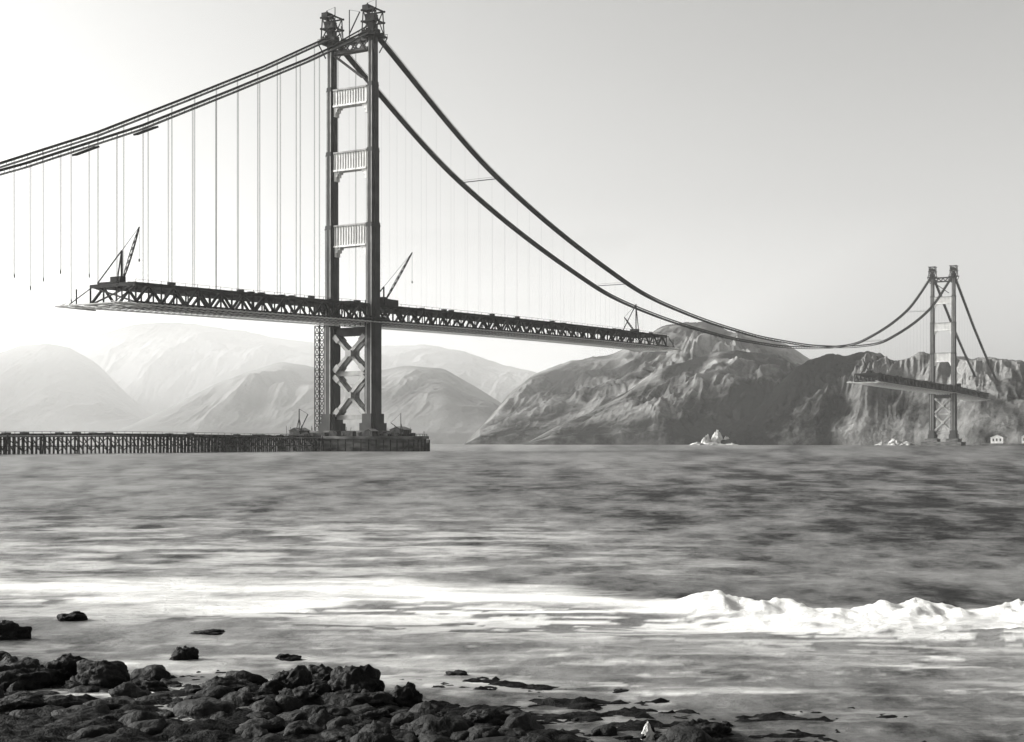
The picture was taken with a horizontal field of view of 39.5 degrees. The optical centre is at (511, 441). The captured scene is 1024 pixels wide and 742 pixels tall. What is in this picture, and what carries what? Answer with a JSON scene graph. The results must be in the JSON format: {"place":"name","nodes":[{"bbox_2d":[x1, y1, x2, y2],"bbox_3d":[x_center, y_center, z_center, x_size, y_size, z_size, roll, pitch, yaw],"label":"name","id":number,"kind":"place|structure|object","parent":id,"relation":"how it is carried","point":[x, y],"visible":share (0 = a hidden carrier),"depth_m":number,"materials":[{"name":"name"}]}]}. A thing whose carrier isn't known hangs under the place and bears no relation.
{"place":"outdoors","nodes":[
{"label":"outdoors","id":0,"kind":"place"},
{"bbox_2d":[0,344,151,443],"bbox_3d":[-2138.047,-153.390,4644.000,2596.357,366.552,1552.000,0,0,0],"label":"hill","id":1,"kind":"structure","parent":0,"point":[48,387],"depth_m":4334.54,"materials":[{"name":"grey plant"}]},
{"bbox_2d":[96,362,500,443],"bbox_3d":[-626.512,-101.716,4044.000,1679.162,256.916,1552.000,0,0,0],"label":"hill","id":2,"kind":"structure","parent":0,"point":[439,406],"depth_m":3533.55,"materials":[{"name":"grey stone"}]},
{"bbox_2d":[69,322,535,414],"bbox_3d":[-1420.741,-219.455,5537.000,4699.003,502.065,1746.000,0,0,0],"label":"hill","id":3,"kind":"structure","parent":0,"point":[152,368],"depth_m":5183.30,"materials":[{"name":"grey stone"}]},
{"bbox_2d":[0,670,1022,741],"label":"shore","id":4,"kind":"structure","parent":0,"point":[25,728],"depth_m":24.93,"materials":[{"name":"black stone"}]},
{"bbox_2d":[0,651,730,741],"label":"shore rocks","id":5,"kind":"object","parent":4,"relation":"on","point":[421,722],"visible":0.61,"depth_m":24.79,"materials":[{"name":"black stone"}]},
{"bbox_2d":[0,611,731,737],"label":"boulders","id":6,"kind":"object","parent":4,"relation":"on","point":[361,683],"visible":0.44,"depth_m":28.14,"materials":[{"name":"black stone"}]},
{"bbox_2d":[641,721,654,739],"bbox_3d":[2.273,4.972,23.875,0.265,0.610,0.258,0,0,41],"label":"pale pointed rock","id":7,"kind":"object","parent":4,"relation":"on","point":[647,731],"visible":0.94,"depth_m":23.83,"materials":[{"name":"white stone"}]},
{"bbox_2d":[0,444,1023,741],"bbox_3d":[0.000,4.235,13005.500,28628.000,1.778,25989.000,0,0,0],"label":"water","id":8,"kind":"structure","parent":0,"point":[730,584],"depth_m":54.01,"materials":[{"name":"grey liquid"}]},
{"bbox_2d":[0,431,322,453],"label":"timber trestle","id":9,"kind":"object","parent":8,"relation":"in","point":[232,443],"visible":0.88,"depth_m":647.32,"materials":[{"name":"black wood"}]},
{"bbox_2d":[278,426,429,451],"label":"concrete bridge pier","id":10,"kind":"structure","parent":8,"relation":"in","point":[359,441],"depth_m":740.85,"materials":[{"name":"grey concrete"}]},
{"bbox_2d":[288,428,310,434],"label":"timber shed","id":11,"kind":"structure","parent":10,"relation":"on","point":[292,431],"depth_m":778.45,"materials":[{"name":"wood"}]},
{"bbox_2d":[294,409,307,435],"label":"pier derrick","id":12,"kind":"object","parent":10,"relation":"on","point":[296,433],"visible":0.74,"depth_m":775.32,"materials":[{"name":"metal"}]},
{"bbox_2d":[314,326,323,430],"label":"construction hoist tower","id":13,"kind":"structure","parent":10,"relation":"on","point":[319,340],"depth_m":775.78,"materials":[{"name":"grey metal"}]},
{"bbox_2d":[364,429,377,435],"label":"timber shed","id":14,"kind":"structure","parent":10,"relation":"on","point":[370,432],"depth_m":743.86,"materials":[{"name":"wood"}]},
{"bbox_2d":[391,413,403,435],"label":"pier derrick","id":15,"kind":"object","parent":10,"relation":"on","point":[400,434],"visible":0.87,"depth_m":744.34,"materials":[{"name":"metal"}]},
{"bbox_2d":[389,426,411,435],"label":"timber shed","id":16,"kind":"structure","parent":10,"relation":"on","point":[406,431],"depth_m":746.85,"materials":[{"name":"wood"}]},
{"bbox_2d":[690,430,915,444],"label":"sea stack rocks","id":17,"kind":"object","parent":8,"relation":"in","point":[716,438],"visible":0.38,"depth_m":2217.02,"materials":[{"name":"grey stone"}]},
{"bbox_2d":[921,439,965,445],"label":"tower pier","id":18,"kind":"structure","parent":8,"relation":"in","point":[938,442],"depth_m":1859.63,"materials":[{"name":"concrete"}]},
{"bbox_2d":[0,1,997,438],"bbox_3d":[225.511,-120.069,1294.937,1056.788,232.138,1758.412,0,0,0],"label":"suspension bridge","id":19,"kind":"structure","parent":18,"relation":"on","point":[338,241],"depth_m":768.35,"materials":[{"name":"paint"}]},
{"bbox_2d":[97,227,139,283],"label":"derrick crane","id":20,"kind":"object","parent":19,"relation":"on","point":[122,278],"visible":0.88,"depth_m":630.66,"materials":[{"name":"metal"}]},
{"bbox_2d":[380,252,412,304],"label":"derrick crane","id":21,"kind":"object","parent":19,"relation":"on","point":[382,300],"visible":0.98,"depth_m":768.38,"materials":[{"name":"metal"}]},
{"bbox_2d":[623,304,638,331],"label":"derrick crane","id":22,"kind":"object","parent":19,"relation":"on","point":[636,321],"visible":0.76,"depth_m":1069.12,"materials":[{"name":"metal"}]},
{"bbox_2d":[861,359,874,372],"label":"derrick crane","id":23,"kind":"object","parent":19,"relation":"on","point":[869,362],"visible":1,"depth_m":1585.57,"materials":[{"name":"metal"}]},
{"bbox_2d":[0,0,1023,372],"label":"sky","id":24,"kind":"structure","parent":0,"point":[799,171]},
{"bbox_2d":[465,321,809,443],"bbox_3d":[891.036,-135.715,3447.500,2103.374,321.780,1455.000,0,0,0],"label":"hill","id":25,"kind":"structure","parent":0,"point":[534,406],"depth_m":3106.71,"materials":[{"name":"grey stone"}]},
{"bbox_2d":[523,350,796,444],"bbox_3d":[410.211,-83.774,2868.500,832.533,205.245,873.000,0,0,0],"label":"hill","id":26,"kind":"structure","parent":0,"point":[694,400],"depth_m":2595.39,"materials":[{"name":"grey stone"}]},
{"bbox_2d":[699,351,1023,444],"bbox_3d":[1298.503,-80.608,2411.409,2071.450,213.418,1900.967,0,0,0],"label":"hill","id":27,"kind":"structure","parent":0,"point":[818,401],"depth_m":2193.69,"materials":[{"name":"grey stone"}]},
{"bbox_2d":[991,435,1006,442],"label":"walls","id":28,"kind":"structure","parent":0,"point":[995,437],"depth_m":1883.02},
{"bbox_2d":[981,443,1023,445],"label":"station quay","id":29,"kind":"structure","parent":0,"point":[1002,444],"depth_m":1870.43,"materials":[{"name":"concrete"}]}
]}

